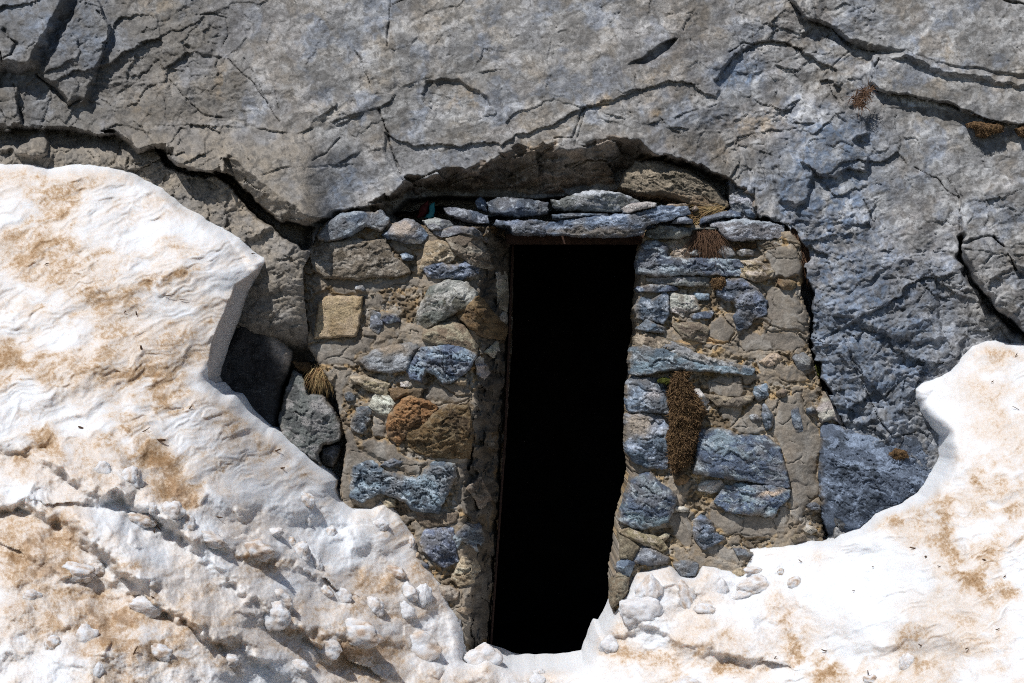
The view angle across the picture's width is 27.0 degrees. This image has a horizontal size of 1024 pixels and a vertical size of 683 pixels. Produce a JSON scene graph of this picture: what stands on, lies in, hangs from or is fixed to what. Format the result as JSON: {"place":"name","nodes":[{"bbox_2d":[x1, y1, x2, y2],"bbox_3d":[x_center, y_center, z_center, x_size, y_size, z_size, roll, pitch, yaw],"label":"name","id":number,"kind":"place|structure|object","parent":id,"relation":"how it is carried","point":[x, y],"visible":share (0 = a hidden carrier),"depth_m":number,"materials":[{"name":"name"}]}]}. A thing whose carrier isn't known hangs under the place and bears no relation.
{"place":"outdoors","nodes":[
{"label":"outdoors","id":0,"kind":"place"},
{"bbox_2d":[0,0,1023,538],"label":"cliff","id":1,"kind":"structure","parent":0,"point":[276,134],"depth_m":9.85,"materials":[{"name":"stone"}]},
{"bbox_2d":[617,160,729,210],"bbox_3d":[0.757,-0.733,10.040,0.518,0.229,0.469,0,0,0],"label":"boulder","id":2,"kind":"object","parent":1,"relation":"on","point":[660,181],"visible":0.98,"depth_m":9.86,"materials":[{"name":"brown stone"}]},
{"bbox_2d":[724,180,756,219],"bbox_3d":[1.089,-0.661,10.045,0.166,0.211,0.434,0,0,0],"label":"boulder","id":3,"kind":"object","parent":1,"relation":"on","point":[739,200],"visible":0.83,"depth_m":9.86,"materials":[{"name":"grey stone"}]},
{"bbox_2d":[847,78,879,114],"bbox_3d":[1.606,-1.119,9.816,0.177,0.210,0.105,0,0,0],"label":"grass tuft","id":4,"kind":"object","parent":1,"relation":"on","point":[859,99],"visible":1,"depth_m":9.81,"materials":[{"name":"brown plant"}]},
{"bbox_2d":[965,121,1003,138],"bbox_3d":[2.186,-0.977,9.873,0.185,0.086,0.154,0,0,0],"label":"moss clump","id":5,"kind":"object","parent":1,"relation":"on","point":[982,130],"visible":1,"depth_m":9.84,"materials":[{"name":"brown plant"}]},
{"bbox_2d":[1014,125,1023,137],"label":"moss clump","id":6,"kind":"object","parent":1,"relation":"on","point":[1019,131],"visible":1,"depth_m":9.85,"materials":[{"name":"brown plant"}]},
{"bbox_2d":[0,164,1023,682],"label":"snow","id":7,"kind":"structure","parent":0,"point":[90,256],"depth_m":9.10,"materials":[{"name":"white snow"}]},
{"bbox_2d":[22,589,42,599],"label":"snow chunk","id":8,"kind":"object","parent":7,"relation":"on","point":[31,594],"visible":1,"depth_m":8.11,"materials":[{"name":"white snow"}]},
{"bbox_2d":[44,634,60,649],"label":"snow chunk","id":9,"kind":"object","parent":7,"relation":"on","point":[51,642],"visible":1,"depth_m":7.96,"materials":[{"name":"white snow"}]},
{"bbox_2d":[62,561,95,582],"bbox_3d":[-1.676,0.894,8.270,0.125,0.086,0.100,0,0,33],"label":"snow chunk","id":10,"kind":"object","parent":7,"relation":"on","point":[83,573],"visible":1,"depth_m":8.24,"materials":[{"name":"white snow"}]},
{"bbox_2d":[76,623,98,642],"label":"snow chunk","id":11,"kind":"object","parent":7,"relation":"on","point":[86,632],"visible":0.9,"depth_m":8.03,"materials":[{"name":"white snow"}]},
{"bbox_2d":[87,562,105,576],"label":"snow chunk","id":12,"kind":"object","parent":7,"relation":"on","point":[99,569],"visible":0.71,"depth_m":8.32,"materials":[{"name":"white snow"}]},
{"bbox_2d":[93,662,103,677],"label":"snow chunk","id":13,"kind":"object","parent":7,"relation":"on","point":[98,671],"visible":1,"depth_m":7.88,"materials":[{"name":"white snow"}]},
{"bbox_2d":[94,461,111,473],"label":"snow chunk","id":14,"kind":"object","parent":7,"relation":"on","point":[104,467],"visible":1,"depth_m":8.55,"materials":[{"name":"white snow"}]},
{"bbox_2d":[121,465,143,488],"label":"snow chunk","id":15,"kind":"object","parent":7,"relation":"on","point":[132,474],"visible":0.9,"depth_m":8.54,"materials":[{"name":"white snow"}]},
{"bbox_2d":[127,512,156,527],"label":"snow chunk","id":16,"kind":"object","parent":7,"relation":"on","point":[141,520],"visible":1,"depth_m":8.52,"materials":[{"name":"white snow"}]},
{"bbox_2d":[129,595,161,617],"bbox_3d":[-1.415,1.026,8.243,0.129,0.089,0.083,0,0,18],"label":"snow chunk","id":17,"kind":"object","parent":7,"relation":"on","point":[142,604],"visible":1,"depth_m":8.22,"materials":[{"name":"white snow"}]},
{"bbox_2d":[149,502,156,514],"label":"snow chunk","id":18,"kind":"object","parent":7,"relation":"on","point":[152,507],"visible":1,"depth_m":8.47,"materials":[{"name":"white snow"}]},
{"bbox_2d":[151,643,172,661],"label":"snow chunk","id":19,"kind":"object","parent":7,"relation":"on","point":[162,652],"visible":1,"depth_m":8.06,"materials":[{"name":"white snow"}]},
{"bbox_2d":[160,500,185,522],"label":"snow chunk","id":20,"kind":"object","parent":7,"relation":"on","point":[175,510],"visible":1,"depth_m":8.49,"materials":[{"name":"white snow"}]},
{"bbox_2d":[179,513,195,535],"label":"snow chunk","id":21,"kind":"object","parent":7,"relation":"on","point":[188,521],"visible":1,"depth_m":8.53,"materials":[{"name":"white snow"}]},
{"bbox_2d":[201,530,227,548],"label":"snow chunk","id":22,"kind":"object","parent":7,"relation":"on","point":[213,540],"visible":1,"depth_m":8.55,"materials":[{"name":"white snow"}]},
{"bbox_2d":[225,653,239,667],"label":"snow chunk","id":23,"kind":"object","parent":7,"relation":"on","point":[233,660],"visible":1,"depth_m":8.28,"materials":[{"name":"white snow"}]},
{"bbox_2d":[220,326,294,426],"bbox_3d":[-1.206,0.158,10.042,0.396,0.582,0.708,0,0,0],"label":"boulder","id":24,"kind":"object","parent":7,"relation":"on","point":[256,370],"visible":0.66,"depth_m":9.71,"materials":[{"name":"grey stone"}]},
{"bbox_2d":[244,538,274,561],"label":"snow chunk","id":25,"kind":"object","parent":7,"relation":"on","point":[260,550],"visible":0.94,"depth_m":8.72,"materials":[{"name":"white snow"}]},
{"bbox_2d":[269,527,283,537],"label":"snow chunk","id":26,"kind":"object","parent":7,"relation":"on","point":[276,532],"visible":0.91,"depth_m":8.97,"materials":[{"name":"white snow"}]},
{"bbox_2d":[264,600,290,631],"bbox_3d":[-0.961,1.111,8.644,0.138,0.125,0.092,0,0,0],"label":"snow chunk","id":27,"kind":"object","parent":7,"relation":"on","point":[277,617],"visible":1,"depth_m":8.61,"materials":[{"name":"white snow"}]},
{"bbox_2d":[274,588,292,610],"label":"snow chunk","id":28,"kind":"object","parent":7,"relation":"on","point":[284,597],"visible":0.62,"depth_m":8.71,"materials":[{"name":"white snow"}]},
{"bbox_2d":[289,536,295,545],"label":"snow chunk","id":29,"kind":"object","parent":7,"relation":"on","point":[292,541],"visible":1,"depth_m":9.07,"materials":[{"name":"white snow"}]},
{"bbox_2d":[292,659,311,675],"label":"snow chunk","id":30,"kind":"object","parent":7,"relation":"on","point":[302,667],"visible":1,"depth_m":8.64,"materials":[{"name":"white snow"}]},
{"bbox_2d":[293,541,310,561],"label":"snow chunk","id":31,"kind":"object","parent":7,"relation":"on","point":[302,550],"visible":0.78,"depth_m":9.05,"materials":[{"name":"white snow"}]},
{"bbox_2d":[300,492,314,508],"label":"snow chunk","id":32,"kind":"object","parent":7,"relation":"on","point":[308,500],"visible":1,"depth_m":9.31,"materials":[{"name":"white snow"}]},
{"bbox_2d":[306,517,311,526],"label":"snow chunk","id":33,"kind":"object","parent":7,"relation":"on","point":[308,522],"visible":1,"depth_m":9.30,"materials":[{"name":"white snow"}]},
{"bbox_2d":[278,369,343,465],"bbox_3d":[-0.927,0.351,9.936,0.299,0.444,0.663,0,0,0],"label":"boulder","id":34,"kind":"object","parent":7,"relation":"on","point":[310,425],"visible":0.94,"depth_m":9.69,"materials":[{"name":"grey stone"}]},
{"bbox_2d":[292,360,312,372],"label":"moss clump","id":35,"kind":"object","parent":34,"relation":"on","point":[305,367],"visible":0.99,"depth_m":9.78,"materials":[{"name":"brown plant"}]},
{"bbox_2d":[311,553,322,570],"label":"snow chunk","id":36,"kind":"object","parent":7,"relation":"on","point":[317,562],"visible":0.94,"depth_m":9.12,"materials":[{"name":"white snow"}]},
{"bbox_2d":[321,585,333,596],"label":"snow chunk","id":37,"kind":"object","parent":7,"relation":"on","point":[327,591],"visible":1,"depth_m":9.08,"materials":[{"name":"white snow"}]},
{"bbox_2d":[315,638,342,659],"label":"snow chunk","id":38,"kind":"object","parent":7,"relation":"on","point":[332,649],"visible":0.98,"depth_m":8.85,"materials":[{"name":"white snow"}]},
{"bbox_2d":[325,525,336,535],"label":"snow chunk","id":39,"kind":"object","parent":7,"relation":"on","point":[331,530],"visible":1,"depth_m":9.38,"materials":[{"name":"white snow"}]},
{"bbox_2d":[320,443,342,466],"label":"boulder","id":40,"kind":"object","parent":7,"relation":"on","point":[330,455],"visible":0.96,"depth_m":9.76,"materials":[{"name":"grey stone"}]},
{"bbox_2d":[336,587,351,602],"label":"snow chunk","id":41,"kind":"object","parent":7,"relation":"on","point":[344,595],"visible":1,"depth_m":9.14,"materials":[{"name":"white snow"}]},
{"bbox_2d":[344,617,384,648],"bbox_3d":[-0.642,1.233,8.993,0.216,0.139,0.150,0,0,0],"label":"snow chunk","id":42,"kind":"object","parent":7,"relation":"on","point":[362,633],"visible":0.87,"depth_m":8.94,"materials":[{"name":"white snow"}]},
{"bbox_2d":[367,596,383,616],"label":"snow chunk","id":43,"kind":"object","parent":7,"relation":"on","point":[375,605],"visible":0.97,"depth_m":9.22,"materials":[{"name":"white snow"}]},
{"bbox_2d":[373,518,389,530],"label":"snow chunk","id":44,"kind":"object","parent":7,"relation":"on","point":[382,524],"visible":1,"depth_m":9.55,"materials":[{"name":"white snow"}]},
{"bbox_2d":[386,565,407,579],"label":"snow chunk","id":45,"kind":"object","parent":7,"relation":"on","point":[397,572],"visible":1,"depth_m":9.47,"materials":[{"name":"white snow"}]},
{"bbox_2d":[400,600,414,619],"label":"snow chunk","id":46,"kind":"object","parent":7,"relation":"on","point":[407,611],"visible":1,"depth_m":9.38,"materials":[{"name":"white snow"}]},
{"bbox_2d":[402,581,419,602],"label":"snow chunk","id":47,"kind":"object","parent":7,"relation":"on","point":[410,592],"visible":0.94,"depth_m":9.45,"materials":[{"name":"white snow"}]},
{"bbox_2d":[408,535,415,548],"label":"snow chunk","id":48,"kind":"object","parent":7,"relation":"on","point":[411,542],"visible":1,"depth_m":9.65,"materials":[{"name":"white snow"}]},
{"bbox_2d":[416,583,432,607],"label":"snow chunk","id":49,"kind":"object","parent":7,"relation":"on","point":[425,596],"visible":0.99,"depth_m":9.49,"materials":[{"name":"white snow"}]},
{"bbox_2d":[409,629,441,661],"bbox_3d":[-0.412,1.355,9.405,0.212,0.177,0.150,0,0,0],"label":"snow chunk","id":50,"kind":"object","parent":7,"relation":"on","point":[426,646],"visible":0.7,"depth_m":9.35,"materials":[{"name":"white snow"}]},
{"bbox_2d":[463,642,502,665],"bbox_3d":[-0.128,1.419,9.587,0.181,0.138,0.119,0,0,0],"label":"snow chunk","id":51,"kind":"object","parent":7,"relation":"on","point":[481,653],"visible":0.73,"depth_m":9.55,"materials":[{"name":"white snow"}]},
{"bbox_2d":[529,672,545,682],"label":"snow chunk","id":52,"kind":"object","parent":7,"relation":"on","point":[536,677],"visible":1,"depth_m":9.55,"materials":[{"name":"white snow"}]},
{"bbox_2d":[532,669,544,673],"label":"snow chunk","id":53,"kind":"object","parent":7,"relation":"on","point":[540,671],"visible":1,"depth_m":9.61,"materials":[{"name":"white snow"}]},
{"bbox_2d":[598,634,618,653],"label":"snow chunk","id":54,"kind":"object","parent":7,"relation":"on","point":[608,644],"visible":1,"depth_m":9.56,"materials":[{"name":"white snow"}]},
{"bbox_2d":[618,596,663,629],"bbox_3d":[0.582,1.217,9.532,0.212,0.161,0.153,0,0,0],"label":"snow chunk","id":55,"kind":"object","parent":7,"relation":"on","point":[634,611],"visible":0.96,"depth_m":9.48,"materials":[{"name":"white snow"}]},
{"bbox_2d":[635,573,663,598],"bbox_3d":[0.614,1.119,9.577,0.127,0.164,0.108,0,0,39],"label":"snow chunk","id":56,"kind":"object","parent":7,"relation":"on","point":[649,585],"visible":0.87,"depth_m":9.54,"materials":[{"name":"white snow"}]},
{"bbox_2d":[677,579,696,608],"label":"snow chunk","id":57,"kind":"object","parent":7,"relation":"on","point":[687,595],"visible":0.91,"depth_m":9.55,"materials":[{"name":"white snow"}]},
{"bbox_2d":[673,676,700,682],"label":"snow chunk","id":58,"kind":"object","parent":7,"relation":"on","point":[686,679],"visible":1,"depth_m":9.26,"materials":[{"name":"white snow"}]},
{"bbox_2d":[693,602,715,613],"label":"snow chunk","id":59,"kind":"object","parent":7,"relation":"on","point":[702,608],"visible":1,"depth_m":9.48,"materials":[{"name":"white snow"}]},
{"bbox_2d":[716,578,728,593],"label":"snow chunk","id":60,"kind":"object","parent":7,"relation":"on","point":[721,586],"visible":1,"depth_m":9.60,"materials":[{"name":"white snow"}]},
{"bbox_2d":[732,590,752,599],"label":"snow chunk","id":61,"kind":"object","parent":7,"relation":"on","point":[740,594],"visible":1,"depth_m":9.55,"materials":[{"name":"white snow"}]},
{"bbox_2d":[736,574,768,593],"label":"snow chunk","id":62,"kind":"object","parent":7,"relation":"on","point":[756,584],"visible":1,"depth_m":9.56,"materials":[{"name":"white snow"}]},
{"bbox_2d":[743,566,761,574],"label":"snow chunk","id":63,"kind":"object","parent":7,"relation":"on","point":[752,570],"visible":1,"depth_m":9.63,"materials":[{"name":"white snow"}]},
{"bbox_2d":[777,567,783,574],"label":"snow chunk","id":64,"kind":"object","parent":7,"relation":"on","point":[780,571],"visible":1,"depth_m":9.58,"materials":[{"name":"white snow"}]},
{"bbox_2d":[787,576,800,588],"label":"snow chunk","id":65,"kind":"object","parent":7,"relation":"on","point":[793,581],"visible":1,"depth_m":9.49,"materials":[{"name":"white snow"}]},
{"bbox_2d":[816,528,824,537],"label":"boulder","id":66,"kind":"object","parent":7,"relation":"on","point":[821,534],"visible":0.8,"depth_m":9.81,"materials":[{"name":"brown stone"}]},
{"bbox_2d":[863,674,876,682],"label":"snow chunk","id":67,"kind":"object","parent":7,"relation":"on","point":[871,678],"visible":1,"depth_m":8.91,"materials":[{"name":"white snow"}]},
{"bbox_2d":[818,422,931,535],"bbox_3d":[1.721,0.648,9.956,0.651,0.561,0.748,0,0,0],"label":"boulder","id":68,"kind":"object","parent":7,"relation":"on","point":[863,479],"visible":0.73,"depth_m":9.63,"materials":[{"name":"grey stone"}]},
{"bbox_2d":[888,447,909,460],"bbox_3d":[1.749,0.514,9.696,0.114,0.068,0.128,0,0,0],"label":"moss clump","id":69,"kind":"object","parent":68,"relation":"on","point":[897,453],"visible":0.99,"depth_m":9.65,"materials":[{"name":"brown plant"}]},
{"bbox_2d":[899,653,913,669],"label":"snow chunk","id":70,"kind":"object","parent":7,"relation":"on","point":[906,660],"visible":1,"depth_m":8.88,"materials":[{"name":"white snow"}]},
{"bbox_2d":[489,618,589,653],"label":"cave floor","id":71,"kind":"structure","parent":0,"point":[541,636],"depth_m":11.99,"materials":[{"name":"black"}]},
{"bbox_2d":[303,210,513,651],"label":"stone wall","id":72,"kind":"structure","parent":71,"relation":"on","point":[408,345],"depth_m":9.71,"materials":[{"name":"grey stone"}]},
{"bbox_2d":[302,364,335,401],"bbox_3d":[-0.871,0.193,9.772,0.202,0.191,0.120,0,0,0],"label":"grass tuft","id":73,"kind":"object","parent":72,"relation":"on","point":[320,376],"visible":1,"depth_m":9.75,"materials":[{"name":"beige plant"}]},
{"bbox_2d":[385,218,428,243],"bbox_3d":[-0.484,-0.502,9.792,0.216,0.127,0.235,0,0,0],"label":"loose stone","id":74,"kind":"object","parent":72,"relation":"on","point":[407,231],"visible":0.94,"depth_m":9.70,"materials":[{"name":"grey stone"}]},
{"bbox_2d":[417,200,428,217],"bbox_3d":[-0.418,-0.624,10.038,0.059,0.086,0.039,0,0,0],"label":"cloth scrap","id":75,"kind":"object","parent":72,"relation":"on","point":[423,210],"visible":1,"depth_m":10.03,"materials":[{"name":"red fabric"}]},
{"bbox_2d":[424,202,434,218],"bbox_3d":[-0.386,-0.615,10.016,0.052,0.081,0.020,0,0,0],"label":"plastic scrap","id":76,"kind":"object","parent":72,"relation":"on","point":[430,214],"visible":1,"depth_m":10.01,"materials":[{"name":"teal plastic"}]},
{"bbox_2d":[422,217,454,230],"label":"loose stone","id":77,"kind":"object","parent":72,"relation":"on","point":[435,224],"visible":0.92,"depth_m":9.74,"materials":[{"name":"grey stone"}]},
{"bbox_2d":[443,207,489,225],"bbox_3d":[-0.213,-0.584,9.929,0.219,0.086,0.201,0,0,0],"label":"loose stone","id":78,"kind":"object","parent":72,"relation":"on","point":[476,218],"visible":1,"depth_m":9.85,"materials":[{"name":"grey stone"}]},
{"bbox_2d":[475,197,487,212],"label":"loose stone","id":79,"kind":"object","parent":78,"relation":"on","point":[481,204],"visible":0.97,"depth_m":9.90,"materials":[{"name":"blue stone"}]},
{"bbox_2d":[494,219,548,236],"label":"lintel slab","id":80,"kind":"structure","parent":72,"relation":"on","point":[529,227],"depth_m":9.73,"materials":[{"name":"grey stone"}]},
{"bbox_2d":[486,197,548,218],"bbox_3d":[0.027,-0.620,9.877,0.292,0.100,0.244,0,0,0],"label":"loose stone","id":81,"kind":"object","parent":80,"relation":"on","point":[517,208],"visible":1,"depth_m":9.80,"materials":[{"name":"grey stone"}]},
{"bbox_2d":[490,234,643,644],"bbox_3d":[0.261,0.616,10.150,0.775,2.272,0.340,0,0,0],"label":"door frame","id":82,"kind":"object","parent":71,"relation":"on","point":[514,239],"visible":0.7,"depth_m":9.98,"materials":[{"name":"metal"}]},
{"bbox_2d":[607,225,843,612],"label":"stone wall","id":83,"kind":"structure","parent":71,"relation":"on","point":[737,346],"depth_m":9.75,"materials":[{"name":"grey stone"}]},
{"bbox_2d":[544,205,690,238],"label":"lintel slab","id":84,"kind":"structure","parent":83,"relation":"on","point":[617,225],"depth_m":9.67,"materials":[{"name":"grey stone"}]},
{"bbox_2d":[552,213,611,219],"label":"loose slab","id":85,"kind":"structure","parent":84,"relation":"on","point":[565,216],"depth_m":9.70,"materials":[{"name":"grey stone"}]},
{"bbox_2d":[550,189,639,213],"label":"loose slab","id":86,"kind":"structure","parent":85,"relation":"on","point":[599,201],"depth_m":9.72,"materials":[{"name":"grey stone"}]},
{"bbox_2d":[621,201,656,213],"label":"loose stone","id":87,"kind":"object","parent":84,"relation":"on","point":[633,207],"visible":0.97,"depth_m":9.64,"materials":[{"name":"grey stone"}]},
{"bbox_2d":[667,203,689,208],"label":"loose stone","id":88,"kind":"object","parent":84,"relation":"on","point":[680,204],"visible":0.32,"depth_m":9.84,"materials":[{"name":"grey stone"}]},
{"bbox_2d":[657,377,669,384],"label":"moss clump","id":89,"kind":"object","parent":83,"relation":"on","point":[665,380],"visible":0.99,"depth_m":9.70,"materials":[{"name":"green plant"}]},
{"bbox_2d":[645,224,716,239],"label":"loose slab","id":90,"kind":"structure","parent":83,"relation":"on","point":[665,232],"depth_m":9.75,"materials":[{"name":"stone"}]},
{"bbox_2d":[670,216,692,224],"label":"loose stone","id":91,"kind":"object","parent":90,"relation":"on","point":[684,220],"visible":1,"depth_m":9.70,"materials":[{"name":"grey stone"}]},
{"bbox_2d":[664,369,708,474],"bbox_3d":[0.795,0.364,9.706,0.211,0.495,0.218,0,0,0],"label":"moss clump","id":92,"kind":"object","parent":83,"relation":"attached to","point":[687,411],"visible":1,"depth_m":9.65,"materials":[{"name":"brown plant"}]},
{"bbox_2d":[689,206,699,212],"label":"loose stone","id":93,"kind":"object","parent":83,"relation":"on","point":[694,209],"visible":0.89,"depth_m":9.81,"materials":[{"name":"grey stone"}]},
{"bbox_2d":[673,225,737,276],"bbox_3d":[0.901,-0.412,9.774,0.355,0.246,0.129,0,0,0],"label":"grass tuft","id":94,"kind":"object","parent":83,"relation":"on","point":[707,239],"visible":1,"depth_m":9.76,"materials":[{"name":"brown plant"}]},
{"bbox_2d":[686,201,726,226],"bbox_3d":[0.866,-0.557,9.843,0.257,0.178,0.097,0,0,0],"label":"grass tuft","id":95,"kind":"object","parent":83,"relation":"on","point":[708,209],"visible":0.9,"depth_m":9.83,"materials":[{"name":"brown plant"}]},
{"bbox_2d":[709,275,725,290],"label":"moss clump","id":96,"kind":"object","parent":83,"relation":"on","point":[719,282],"visible":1,"depth_m":9.74,"materials":[{"name":"brown plant"}]},
{"bbox_2d":[698,210,741,225],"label":"loose slab","id":97,"kind":"structure","parent":83,"relation":"on","point":[729,214],"depth_m":9.77,"materials":[{"name":"grey stone"}]},
{"bbox_2d":[730,242,756,250],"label":"moss clump","id":98,"kind":"object","parent":83,"relation":"on","point":[747,245],"visible":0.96,"depth_m":9.78,"materials":[{"name":"brown plant"}]},
{"bbox_2d":[707,218,784,242],"bbox_3d":[1.082,-0.511,9.832,0.353,0.115,0.236,0,0,0],"label":"loose slab","id":99,"kind":"object","parent":83,"relation":"on","point":[742,230],"depth_m":9.75,"materials":[{"name":"grey stone"}]},
{"bbox_2d":[743,209,754,218],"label":"loose stone","id":100,"kind":"object","parent":99,"relation":"on","point":[749,213],"visible":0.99,"depth_m":9.80,"materials":[{"name":"grey stone"}]},
{"bbox_2d":[785,228,809,287],"bbox_3d":[1.331,-0.380,9.851,0.202,0.297,0.098,0,0,-19],"label":"grass tuft","id":101,"kind":"object","parent":83,"relation":"on","point":[805,254],"visible":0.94,"depth_m":9.83,"materials":[{"name":"brown plant"}]},
{"bbox_2d":[814,363,820,377],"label":"moss clump","id":102,"kind":"object","parent":83,"relation":"on","point":[818,369],"visible":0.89,"depth_m":9.86,"materials":[{"name":"green plant"}]},
{"bbox_2d":[393,205,689,219],"bbox_3d":[0.300,-0.624,11.560,2.600,0.099,2.600,0,0,0],"label":"mortar","id":103,"kind":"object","parent":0,"point":[439,208],"depth_m":10.31,"materials":[{"name":"grey concrete"}]},
{"bbox_2d":[490,244,637,625],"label":"cave wall","id":104,"kind":"structure","parent":0,"point":[565,459],"depth_m":12.50,"materials":[{"name":"black"}]}
]}

